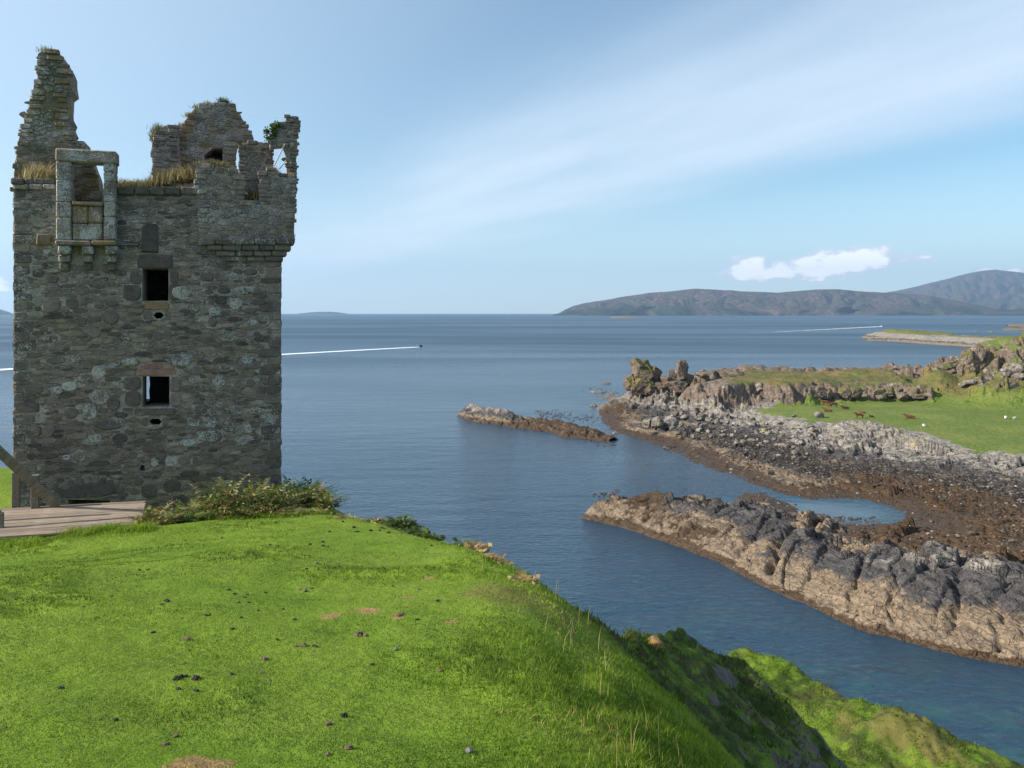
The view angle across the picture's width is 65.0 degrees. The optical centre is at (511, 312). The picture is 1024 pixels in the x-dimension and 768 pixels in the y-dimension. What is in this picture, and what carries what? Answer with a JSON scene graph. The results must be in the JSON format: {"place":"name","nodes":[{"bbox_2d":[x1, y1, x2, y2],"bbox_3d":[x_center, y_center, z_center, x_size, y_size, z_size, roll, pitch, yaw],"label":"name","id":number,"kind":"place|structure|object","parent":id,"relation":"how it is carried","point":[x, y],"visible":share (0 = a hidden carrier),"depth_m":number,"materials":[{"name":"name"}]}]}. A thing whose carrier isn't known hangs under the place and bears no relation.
{"place":"outdoors","nodes":[
{"label":"outdoors","id":0,"kind":"place"},
{"bbox_2d":[0,309,12,314],"bbox_3d":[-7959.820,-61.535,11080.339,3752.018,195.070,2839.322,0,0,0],"label":"distant headland","id":1,"kind":"structure","parent":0,"point":[2,312],"depth_m":10463.85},
{"bbox_2d":[0,467,738,767],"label":"grass knoll","id":2,"kind":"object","parent":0,"point":[6,501],"depth_m":6.03,"materials":[{"name":"green plant"}]},
{"bbox_2d":[0,445,145,537],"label":"wooden footbridge","id":3,"kind":"object","parent":2,"relation":"on","point":[18,520],"visible":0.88,"depth_m":19.90,"materials":[{"name":"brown wood"}]},
{"bbox_2d":[122,500,185,525],"bbox_3d":[-8.549,4.931,19.272,1.555,0.681,1.228,0,0,0],"label":"bracken clump","id":4,"kind":"object","parent":2,"relation":"on","point":[160,518],"visible":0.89,"depth_m":19.13,"materials":[{"name":"green plant"}]},
{"bbox_2d":[10,48,300,513],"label":"ruined tower","id":5,"kind":"structure","parent":2,"relation":"on","point":[173,293],"depth_m":22.90,"materials":[{"name":"stone"}]},
{"bbox_2d":[16,161,56,179],"bbox_3d":[-12.943,-3.946,22.294,1.312,0.569,1.345,0,0,40],"label":"grass tuft","id":6,"kind":"object","parent":5,"relation":"on","point":[30,173],"visible":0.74,"depth_m":22.11,"materials":[{"name":"beige plant"}]},
{"bbox_2d":[103,176,169,187],"bbox_3d":[-10.956,-3.752,23.178,2.196,0.363,1.153,0,0,-14],"label":"grass tuft","id":7,"kind":"object","parent":5,"relation":"on","point":[130,183],"visible":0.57,"depth_m":22.98,"materials":[{"name":"plant"}]},
{"bbox_2d":[147,122,165,140],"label":"grass tuft","id":8,"kind":"object","parent":5,"relation":"on","point":[156,128],"visible":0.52,"depth_m":25.05,"materials":[{"name":"plant"}]},
{"bbox_2d":[142,163,195,186],"bbox_3d":[-9.857,-4.052,23.639,1.858,0.672,1.556,0,0,0],"label":"grass tuft","id":9,"kind":"object","parent":5,"relation":"on","point":[179,176],"visible":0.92,"depth_m":23.38,"materials":[{"name":"beige plant"}]},
{"bbox_2d":[174,100,210,125],"bbox_3d":[-10.427,-6.517,26.325,1.411,0.909,0.926,0,0,0],"label":"grass tuft","id":10,"kind":"object","parent":5,"relation":"on","point":[193,106],"visible":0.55,"depth_m":26.20,"materials":[{"name":"beige plant"}]},
{"bbox_2d":[188,158,231,168],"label":"grass tuft","id":11,"kind":"object","parent":5,"relation":"on","point":[214,162],"visible":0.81,"depth_m":23.83,"materials":[{"name":"plant"}]},
{"bbox_2d":[214,96,231,103],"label":"grass tuft","id":12,"kind":"object","parent":5,"relation":"on","point":[222,100],"visible":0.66,"depth_m":26.47,"materials":[{"name":"green plant"}]},
{"bbox_2d":[246,187,258,200],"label":"grass tuft","id":13,"kind":"object","parent":5,"relation":"on","point":[251,196],"visible":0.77,"depth_m":23.94,"materials":[{"name":"green plant"}]},
{"bbox_2d":[263,126,271,142],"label":"ivy","id":14,"kind":"object","parent":5,"relation":"attached to","point":[266,130],"visible":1,"depth_m":24.14,"materials":[{"name":"green plant"}]},
{"bbox_2d":[269,120,281,139],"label":"ivy","id":15,"kind":"object","parent":5,"relation":"attached to","point":[273,132],"visible":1,"depth_m":24.19,"materials":[{"name":"green plant"}]},
{"bbox_2d":[273,144,284,165],"bbox_3d":[-6.994,-4.745,24.166,0.357,0.704,0.042,0,0,-31],"label":"pole","id":16,"kind":"object","parent":5,"relation":"on","point":[279,155],"visible":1,"depth_m":24.15,"materials":[{"name":"grey"}]},
{"bbox_2d":[172,674,187,679],"bbox_3d":[-2.194,2.400,5.304,0.063,0.033,0.108,0,0,37],"label":"dung pile","id":17,"kind":"object","parent":2,"relation":"on","point":[176,677],"visible":1,"depth_m":5.28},
{"bbox_2d":[170,511,206,522],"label":"bracken clump","id":18,"kind":"object","parent":2,"relation":"on","point":[193,517],"visible":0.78,"depth_m":19.53,"materials":[{"name":"green plant"}]},
{"bbox_2d":[191,674,200,679],"bbox_3d":[-2.081,2.404,5.301,0.062,0.029,0.062,0,0,0],"label":"dung pile","id":19,"kind":"object","parent":2,"relation":"on","point":[196,677],"visible":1,"depth_m":5.29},
{"bbox_2d":[155,471,312,519],"bbox_3d":[-7.291,4.829,20.914,4.126,1.302,2.854,0,0,0],"label":"bracken bush","id":20,"kind":"object","parent":2,"relation":"on","point":[231,504],"visible":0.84,"depth_m":21.01,"materials":[{"name":"green plant"}]},
{"bbox_2d":[293,642,306,646],"bbox_3d":[-1.661,2.609,6.309,0.103,0.029,0.072,0,0,0],"label":"dung pile","id":21,"kind":"object","parent":2,"relation":"on","point":[304,644],"visible":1,"depth_m":6.28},
{"bbox_2d":[278,506,325,516],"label":"bracken clump","id":22,"kind":"object","parent":2,"relation":"on","point":[312,509],"visible":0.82,"depth_m":20.63,"materials":[{"name":"green plant"}]},
{"bbox_2d":[258,474,353,510],"bbox_3d":[-6.097,5.319,23.657,2.645,1.032,3.485,0,0,-29],"label":"dark bush","id":23,"kind":"object","parent":2,"relation":"on","point":[298,488],"visible":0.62,"depth_m":23.38,"materials":[{"name":"green plant"}]},
{"bbox_2d":[304,480,339,513],"bbox_3d":[-5.459,5.260,22.838,0.871,0.903,1.443,0,0,-43],"label":"bracken sprig","id":24,"kind":"object","parent":2,"relation":"on","point":[321,506],"visible":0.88,"depth_m":22.72,"materials":[{"name":"green plant"}]},
{"bbox_2d":[329,513,364,519],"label":"bracken clump","id":25,"kind":"object","parent":2,"relation":"on","point":[344,516],"visible":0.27,"depth_m":19.16,"materials":[{"name":"green plant"}]},
{"bbox_2d":[345,744,353,749],"bbox_3d":[-0.824,2.200,4.069,0.051,0.029,0.039,0,0,0],"label":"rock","id":26,"kind":"object","parent":2,"relation":"on","point":[348,747],"visible":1,"depth_m":4.06,"materials":[{"name":"stone"}]},
{"bbox_2d":[354,631,367,636],"bbox_3d":[-1.271,2.700,6.746,0.091,0.054,0.118,0,0,-36],"label":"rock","id":27,"kind":"object","parent":2,"relation":"on","point":[358,633],"visible":1,"depth_m":6.73,"materials":[{"name":"grey stone"}]},
{"bbox_2d":[0,509,725,767],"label":"rank grass","id":28,"kind":"structure","parent":2,"relation":"on","point":[99,530],"depth_m":17.44,"materials":[{"name":"green plant"}]},
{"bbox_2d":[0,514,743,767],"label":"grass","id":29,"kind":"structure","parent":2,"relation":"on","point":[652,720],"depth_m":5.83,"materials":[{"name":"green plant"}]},
{"bbox_2d":[363,516,389,523],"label":"bracken clump","id":30,"kind":"object","parent":2,"relation":"on","point":[370,520],"visible":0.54,"depth_m":17.47,"materials":[{"name":"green plant"}]},
{"bbox_2d":[381,514,423,531],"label":"heather bush","id":31,"kind":"object","parent":2,"relation":"on","point":[400,523],"visible":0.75,"depth_m":16.66,"materials":[{"name":"green plant"}]},
{"bbox_2d":[402,525,445,541],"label":"heather bush","id":32,"kind":"object","parent":2,"relation":"on","point":[425,532],"visible":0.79,"depth_m":15.26,"materials":[{"name":"green plant"}]},
{"bbox_2d":[449,537,477,548],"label":"bracken sprig","id":33,"kind":"object","parent":2,"relation":"on","point":[455,539],"visible":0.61,"depth_m":13.24,"materials":[{"name":"green plant"}]},
{"bbox_2d":[465,747,472,753],"bbox_3d":[-0.220,2.241,4.117,0.041,0.030,0.040,0,0,0],"label":"stone","id":34,"kind":"object","parent":2,"relation":"on","point":[469,749],"visible":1,"depth_m":4.11,"materials":[{"name":"grey stone"}]},
{"bbox_2d":[463,540,491,553],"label":"bracken sprig","id":35,"kind":"object","parent":2,"relation":"on","point":[480,547],"visible":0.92,"depth_m":12.92,"materials":[{"name":"beige plant"}]},
{"bbox_2d":[477,552,513,566],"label":"bracken sprig","id":36,"kind":"object","parent":2,"relation":"on","point":[497,558],"visible":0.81,"depth_m":11.63,"materials":[{"name":"beige plant"}]},
{"bbox_2d":[508,571,539,587],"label":"bracken sprig","id":37,"kind":"object","parent":2,"relation":"on","point":[524,576],"visible":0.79,"depth_m":9.95,"materials":[{"name":"beige plant"}]},
{"bbox_2d":[0,314,1023,764],"bbox_3d":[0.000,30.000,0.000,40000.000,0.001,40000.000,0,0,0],"label":"sea","id":38,"kind":"structure","parent":0,"point":[372,428],"depth_m":164.14,"materials":[{"name":"liquid"}]},
{"bbox_2d":[0,347,413,369],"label":"wake","id":39,"kind":"object","parent":38,"relation":"on","point":[294,353],"visible":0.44,"depth_m":614.81,"materials":[{"name":"white liquid"}]},
{"bbox_2d":[300,312,345,313],"bbox_3d":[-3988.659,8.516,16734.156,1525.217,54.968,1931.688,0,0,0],"label":"distant isle","id":40,"kind":"structure","parent":38,"relation":"in","point":[323,313],"depth_m":16192.30,"materials":[{"name":"blue"}]},
{"bbox_2d":[457,403,617,441],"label":"skerry","id":41,"kind":"structure","parent":38,"relation":"in","point":[475,413],"depth_m":211.14,"materials":[{"name":"grey stone"}]},
{"bbox_2d":[590,390,605,392],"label":"sea rock","id":42,"kind":"object","parent":38,"relation":"in","point":[597,391],"visible":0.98,"depth_m":301.94,"materials":[{"name":"grey stone"}]},
{"bbox_2d":[610,316,645,317],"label":"islet","id":43,"kind":"object","parent":38,"relation":"on","point":[626,317],"visible":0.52,"depth_m":4553.65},
{"bbox_2d":[535,387,879,522],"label":"floating weed","id":44,"kind":"object","parent":38,"relation":"on","point":[611,494],"visible":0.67,"depth_m":132.78,"materials":[{"name":"brown plant"}]},
{"bbox_2d":[581,490,1023,667],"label":"rock islet","id":45,"kind":"object","parent":38,"relation":"in","point":[938,596],"visible":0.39,"depth_m":84.49,"materials":[{"name":"grey stone"}]},
{"bbox_2d":[860,329,1016,346],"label":"island","id":46,"kind":"structure","parent":38,"relation":"in","point":[925,337],"depth_m":786.53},
{"bbox_2d":[863,336,887,340],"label":"reef spit","id":47,"kind":"structure","parent":46,"relation":"on","point":[884,338],"depth_m":852.43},
{"bbox_2d":[1002,326,1023,330],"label":"reef ledge","id":48,"kind":"object","parent":38,"relation":"in","point":[1016,328],"visible":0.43,"depth_m":1347.81,"materials":[{"name":"stone"}]},
{"bbox_2d":[1007,323,1023,325],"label":"reef point","id":49,"kind":"structure","parent":38,"relation":"in","point":[1016,324],"depth_m":1805.99,"materials":[{"name":"stone"}]},
{"bbox_2d":[0,0,1023,313],"label":"sky","id":50,"kind":"structure","parent":0,"point":[454,156],"materials":[{"name":"blue"}]},
{"bbox_2d":[553,289,1015,315],"bbox_3d":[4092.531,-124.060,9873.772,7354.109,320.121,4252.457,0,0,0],"label":"hill","id":51,"kind":"structure","parent":0,"point":[714,302],"depth_m":8586.16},
{"bbox_2d":[565,598,1023,767],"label":"grass slope","id":52,"kind":"structure","parent":0,"point":[894,733],"depth_m":26.99,"materials":[{"name":"green plant"}]},
{"bbox_2d":[647,636,662,648],"bbox_3d":[4.109,9.609,23.501,0.623,0.326,0.333,0,0,0],"label":"lichen rock","id":53,"kind":"object","parent":52,"relation":"on","point":[655,641],"visible":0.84,"depth_m":23.39,"materials":[{"name":"stone"}]},
{"bbox_2d":[597,337,1023,563],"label":"shore","id":54,"kind":"structure","parent":0,"point":[973,424],"depth_m":174.27,"materials":[{"name":"grey stone"}]},
{"bbox_2d":[623,358,661,395],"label":"sea stack","id":55,"kind":"object","parent":54,"relation":"on","point":[643,378],"visible":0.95,"depth_m":243.51,"materials":[{"name":"stone"}]},
{"bbox_2d":[642,419,651,427],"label":"boulder","id":56,"kind":"object","parent":54,"relation":"on","point":[646,423],"visible":0.95,"depth_m":199.00,"materials":[{"name":"grey stone"}]},
{"bbox_2d":[651,418,663,427],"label":"boulder","id":57,"kind":"object","parent":54,"relation":"on","point":[657,422],"visible":1,"depth_m":197.29,"materials":[{"name":"grey stone"}]},
{"bbox_2d":[663,444,671,448],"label":"boulder","id":58,"kind":"object","parent":54,"relation":"on","point":[668,446],"visible":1,"depth_m":177.17,"materials":[{"name":"stone"}]},
{"bbox_2d":[660,416,678,428],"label":"boulder","id":59,"kind":"object","parent":54,"relation":"on","point":[669,421],"visible":0.69,"depth_m":200.04,"materials":[{"name":"grey stone"}]},
{"bbox_2d":[655,360,693,393],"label":"sea stack","id":60,"kind":"object","parent":54,"relation":"on","point":[679,379],"visible":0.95,"depth_m":242.46,"materials":[{"name":"stone"}]},
{"bbox_2d":[680,414,688,419],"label":"boulder","id":61,"kind":"object","parent":54,"relation":"on","point":[684,417],"visible":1,"depth_m":208.47,"materials":[{"name":"grey stone"}]},
{"bbox_2d":[690,412,697,416],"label":"boulder","id":62,"kind":"object","parent":54,"relation":"on","point":[692,414],"visible":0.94,"depth_m":214.75,"materials":[{"name":"grey stone"}]},
{"bbox_2d":[693,405,701,410],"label":"boulder","id":63,"kind":"object","parent":54,"relation":"on","point":[696,407],"visible":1,"depth_m":222.61,"materials":[{"name":"grey stone"}]},
{"bbox_2d":[694,416,702,419],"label":"boulder","id":64,"kind":"object","parent":54,"relation":"on","point":[698,417],"visible":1,"depth_m":206.00,"materials":[{"name":"grey stone"}]},
{"bbox_2d":[699,406,706,411],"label":"boulder","id":65,"kind":"object","parent":54,"relation":"on","point":[702,408],"visible":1,"depth_m":221.70,"materials":[{"name":"grey stone"}]},
{"bbox_2d":[699,423,707,428],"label":"boulder","id":66,"kind":"object","parent":54,"relation":"on","point":[703,425],"visible":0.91,"depth_m":195.74,"materials":[{"name":"grey stone"}]},
{"bbox_2d":[695,370,744,380],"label":"rock mound","id":67,"kind":"object","parent":54,"relation":"on","point":[710,375],"visible":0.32,"depth_m":248.47,"materials":[{"name":"grey stone"}]},
{"bbox_2d":[737,365,776,370],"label":"rock mound","id":68,"kind":"object","parent":54,"relation":"on","point":[746,367],"visible":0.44,"depth_m":266.98,"materials":[{"name":"brown stone"}]},
{"bbox_2d":[755,382,763,392],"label":"cliff outcrop","id":69,"kind":"object","parent":54,"relation":"on","point":[759,385],"visible":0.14,"depth_m":235.04,"materials":[{"name":"grey stone"}]},
{"bbox_2d":[761,428,767,432],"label":"boulder","id":70,"kind":"object","parent":54,"relation":"on","point":[763,430],"visible":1,"depth_m":185.17,"materials":[{"name":"grey stone"}]},
{"bbox_2d":[814,411,823,417],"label":"boulder","id":71,"kind":"object","parent":54,"relation":"on","point":[818,414],"visible":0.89,"depth_m":193.66,"materials":[{"name":"grey stone"}]},
{"bbox_2d":[805,385,833,399],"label":"cliff outcrop","id":72,"kind":"object","parent":54,"relation":"on","point":[822,392],"visible":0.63,"depth_m":229.58,"materials":[{"name":"grey stone"}]},
{"bbox_2d":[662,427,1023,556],"bbox_3d":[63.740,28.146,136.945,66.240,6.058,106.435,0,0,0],"label":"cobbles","id":73,"kind":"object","parent":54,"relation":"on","point":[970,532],"visible":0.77,"depth_m":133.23,"materials":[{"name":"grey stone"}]},
{"bbox_2d":[837,387,868,397],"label":"cliff outcrop","id":74,"kind":"object","parent":54,"relation":"on","point":[851,392],"visible":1,"depth_m":229.94,"materials":[{"name":"grey stone"}]},
{"bbox_2d":[853,412,863,417],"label":"cow","id":75,"kind":"object","parent":54,"relation":"on","point":[859,414],"visible":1,"depth_m":192.34},
{"bbox_2d":[872,385,903,399],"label":"cliff outcrop","id":76,"kind":"object","parent":54,"relation":"on","point":[886,391],"visible":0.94,"depth_m":228.92,"materials":[{"name":"grey stone"}]},
{"bbox_2d":[902,413,915,418],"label":"cow","id":77,"kind":"object","parent":54,"relation":"on","point":[908,416],"visible":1,"depth_m":191.35},
{"bbox_2d":[896,384,938,400],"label":"cliff outcrop","id":78,"kind":"object","parent":54,"relation":"on","point":[918,391],"visible":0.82,"depth_m":226.83,"materials":[{"name":"grey stone"}]},
{"bbox_2d":[931,361,958,370],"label":"cliff outcrop","id":79,"kind":"object","parent":54,"relation":"on","point":[948,365],"visible":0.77,"depth_m":244.04,"materials":[{"name":"stone"}]},
{"bbox_2d":[956,343,990,377],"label":"cliff outcrop","id":80,"kind":"object","parent":54,"relation":"on","point":[976,358],"visible":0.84,"depth_m":235.41,"materials":[{"name":"stone"}]},
{"bbox_2d":[958,377,988,385],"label":"cliff outcrop","id":81,"kind":"object","parent":54,"relation":"on","point":[969,382],"visible":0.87,"depth_m":225.21,"materials":[{"name":"grey stone"}]},
{"bbox_2d":[990,351,997,362],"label":"cliff outcrop","id":82,"kind":"object","parent":54,"relation":"on","point":[993,355],"visible":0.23,"depth_m":236.56,"materials":[{"name":"brown stone"}]},
{"bbox_2d":[999,362,1023,378],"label":"cliff outcrop","id":83,"kind":"object","parent":54,"relation":"on","point":[1014,370],"visible":0.99,"depth_m":223.93,"materials":[{"name":"grey stone"}]},
{"bbox_2d":[1010,331,1023,344],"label":"cliff outcrop","id":84,"kind":"object","parent":54,"relation":"on","point":[1019,339],"visible":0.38,"depth_m":243.12,"materials":[{"name":"brown stone"}]},
{"bbox_2d":[886,270,1023,309],"bbox_3d":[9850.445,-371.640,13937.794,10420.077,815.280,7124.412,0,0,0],"label":"mountain","id":85,"kind":"structure","parent":0,"point":[997,289],"depth_m":13278.73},
{"bbox_2d":[944,309,1023,315],"bbox_3d":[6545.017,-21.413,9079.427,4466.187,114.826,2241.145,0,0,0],"label":"distant shore","id":86,"kind":"structure","parent":0,"point":[998,312],"depth_m":8473.32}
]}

